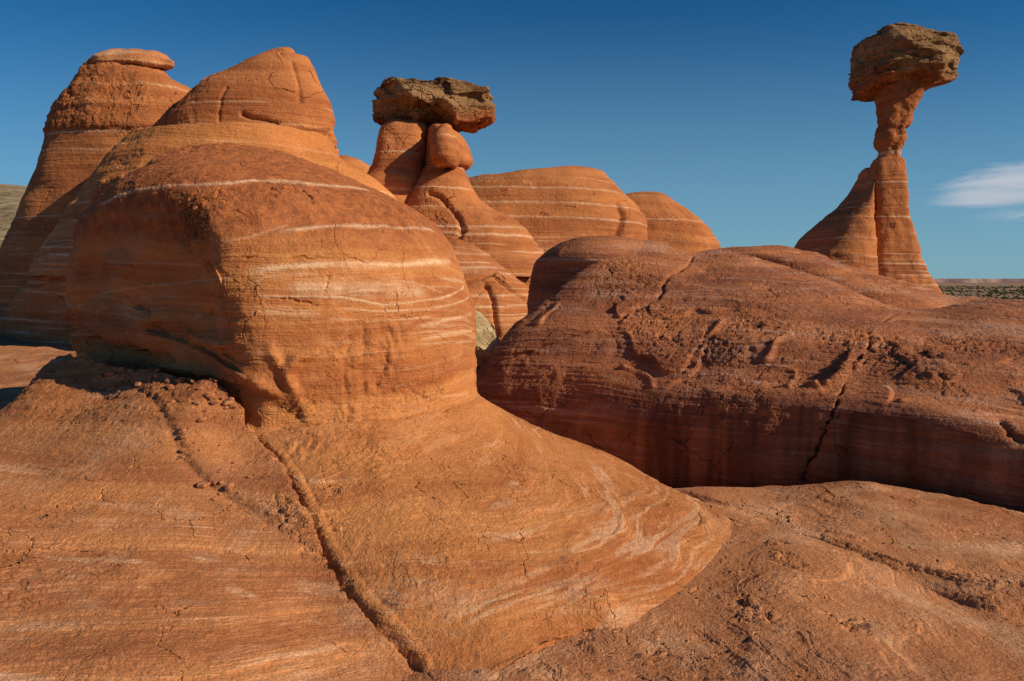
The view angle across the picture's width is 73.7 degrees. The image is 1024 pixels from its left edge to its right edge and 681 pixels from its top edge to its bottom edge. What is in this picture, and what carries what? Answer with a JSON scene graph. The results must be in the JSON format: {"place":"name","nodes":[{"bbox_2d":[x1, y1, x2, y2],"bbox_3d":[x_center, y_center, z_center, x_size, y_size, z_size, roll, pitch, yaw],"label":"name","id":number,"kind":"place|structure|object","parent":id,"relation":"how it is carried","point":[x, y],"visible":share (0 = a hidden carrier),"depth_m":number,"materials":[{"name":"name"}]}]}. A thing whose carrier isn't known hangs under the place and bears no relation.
{"place":"outdoors","nodes":[
{"label":"outdoors","id":0,"kind":"place"},
{"bbox_2d":[0,184,26,246],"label":"hill","id":1,"kind":"structure","parent":0,"point":[11,196],"depth_m":76.74,"materials":[{"name":"beige stone"}]},
{"bbox_2d":[0,334,1023,680],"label":"slickrock floor","id":2,"kind":"structure","parent":0,"point":[826,600],"depth_m":3.33,"materials":[{"name":"orange stone"}]},
{"bbox_2d":[0,168,138,344],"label":"rock ridge","id":3,"kind":"object","parent":2,"relation":"on","point":[31,310],"visible":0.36,"depth_m":12.72,"materials":[{"name":"orange stone"}]},
{"bbox_2d":[25,122,397,275],"bbox_3d":[-5.720,-2.752,14.129,7.898,2.895,5.106,0,5,0],"label":"rock plinth","id":4,"kind":"object","parent":3,"relation":"on","point":[136,148],"visible":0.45,"depth_m":12.36,"materials":[{"name":"orange stone"}]},
{"bbox_2d":[167,47,336,146],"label":"rock tower","id":5,"kind":"structure","parent":4,"relation":"on","point":[282,86],"depth_m":13.78,"materials":[{"name":"orange stone"}]},
{"bbox_2d":[339,155,369,172],"bbox_3d":[-5.524,-5.096,22.756,3.583,1.660,4.980,0,5,0],"label":"rock hump","id":6,"kind":"object","parent":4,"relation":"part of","point":[358,164],"visible":0.2,"depth_m":20.72,"materials":[{"name":"orange stone"}]},
{"bbox_2d":[0,51,190,306],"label":"rock tower","id":7,"kind":"structure","parent":2,"relation":"on","point":[97,112],"depth_m":14.16,"materials":[{"name":"orange stone"}]},
{"bbox_2d":[91,48,174,70],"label":"beaked slab","id":8,"kind":"structure","parent":7,"relation":"on","point":[153,58],"depth_m":14.42,"materials":[{"name":"orange stone"}]},
{"bbox_2d":[70,363,255,500],"bbox_3d":[-2.064,0.886,4.970,2.281,1.389,1.342,4,7,41],"label":"rubble","id":9,"kind":"object","parent":2,"relation":"on","point":[229,403],"visible":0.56,"depth_m":4.51,"materials":[{"name":"stone"}]},
{"bbox_2d":[0,354,412,680],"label":"sandstone slope","id":10,"kind":"structure","parent":2,"relation":"on","point":[127,553],"depth_m":3.43,"materials":[{"name":"orange stone"}]},
{"bbox_2d":[62,143,731,673],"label":"sandstone dome","id":11,"kind":"structure","parent":2,"relation":"on","point":[316,321],"depth_m":4.60,"materials":[{"name":"orange stone"}]},
{"bbox_2d":[475,311,499,368],"bbox_3d":[-0.430,0.000,9.105,0.534,0.779,0.692,0,5,0],"label":"fallen boulder","id":12,"kind":"object","parent":2,"relation":"on","point":[487,339],"visible":0.42,"depth_m":8.88,"materials":[{"name":"beige stone"}]},
{"bbox_2d":[448,239,528,339],"bbox_3d":[-1.205,-0.396,14.019,4.591,3.342,3.355,0,5,0],"label":"rock shelf","id":13,"kind":"object","parent":2,"relation":"on","point":[498,292],"visible":0.12,"depth_m":12.87,"materials":[{"name":"orange stone"}]},
{"bbox_2d":[366,77,543,277],"bbox_3d":[-1.658,-3.682,15.605,5.795,4.462,3.296,1,5,11],"label":"toadstool","id":14,"kind":"object","parent":13,"relation":"on","point":[422,163],"visible":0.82,"depth_m":14.88,"materials":[{"name":"orange stone"}]},
{"bbox_2d":[468,166,647,285],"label":"rock ridge","id":15,"kind":"object","parent":2,"relation":"on","point":[548,208],"visible":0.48,"depth_m":17.73,"materials":[{"name":"orange stone"}]},
{"bbox_2d":[626,191,720,252],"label":"rock ridge","id":16,"kind":"object","parent":2,"relation":"on","point":[671,222],"visible":0.29,"depth_m":20.61,"materials":[{"name":"orange stone"}]},
{"bbox_2d":[476,240,1023,512],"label":"long boulder","id":17,"kind":"object","parent":2,"relation":"on","point":[668,365],"visible":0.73,"depth_m":7.07,"materials":[{"name":"red stone"}]},
{"bbox_2d":[527,235,645,313],"bbox_3d":[1.593,-0.294,10.614,2.766,2.578,2.400,0,5,0],"label":"rounded boulder","id":18,"kind":"object","parent":17,"relation":"on","point":[555,267],"visible":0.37,"depth_m":9.68,"materials":[{"name":"red stone"}]},
{"bbox_2d":[697,245,999,308],"bbox_3d":[6.573,-0.722,10.566,7.703,1.537,2.852,0,5,0],"label":"rock ledge","id":19,"kind":"object","parent":2,"relation":"on","point":[891,291],"visible":0.48,"depth_m":10.00,"materials":[{"name":"red stone"}]},
{"bbox_2d":[794,22,963,292],"bbox_3d":[10.219,-4.924,21.561,6.749,9.173,5.241,0,5,0],"label":"toadstool","id":20,"kind":"object","parent":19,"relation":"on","point":[897,70],"visible":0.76,"depth_m":20.69,"materials":[{"name":"orange stone"}]},
{"bbox_2d":[674,481,1023,618],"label":"slickrock hump","id":21,"kind":"object","parent":2,"relation":"on","point":[966,552],"visible":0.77,"depth_m":4.72,"materials":[{"name":"orange stone"}]},
{"bbox_2d":[0,0,1023,278],"label":"sky","id":22,"kind":"structure","parent":0,"point":[742,113],"materials":[{"name":"blue"}]},
{"bbox_2d":[580,540,964,680],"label":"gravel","id":23,"kind":"structure","parent":0,"point":[690,639],"depth_m":3.37,"materials":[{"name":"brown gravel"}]},
{"bbox_2d":[934,279,1023,282],"bbox_3d":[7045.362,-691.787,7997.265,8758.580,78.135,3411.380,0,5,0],"label":"distant mesa","id":24,"kind":"structure","parent":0,"point":[979,280],"depth_m":6967.14,"materials":[{"name":"brown stone"}]},
{"bbox_2d":[937,283,1023,297],"bbox_3d":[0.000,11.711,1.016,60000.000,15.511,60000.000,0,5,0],"label":"ground","id":25,"kind":"structure","parent":0,"point":[994,285],"depth_m":1687.26,"materials":[{"name":"soil"}]},
{"bbox_2d":[939,285,1023,299],"bbox_3d":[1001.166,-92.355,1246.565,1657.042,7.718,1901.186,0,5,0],"label":"desert shrubs","id":26,"kind":"object","parent":25,"relation":"on","point":[989,293],"visible":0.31,"depth_m":1006.02,"materials":[{"name":"green plant"}]}
]}

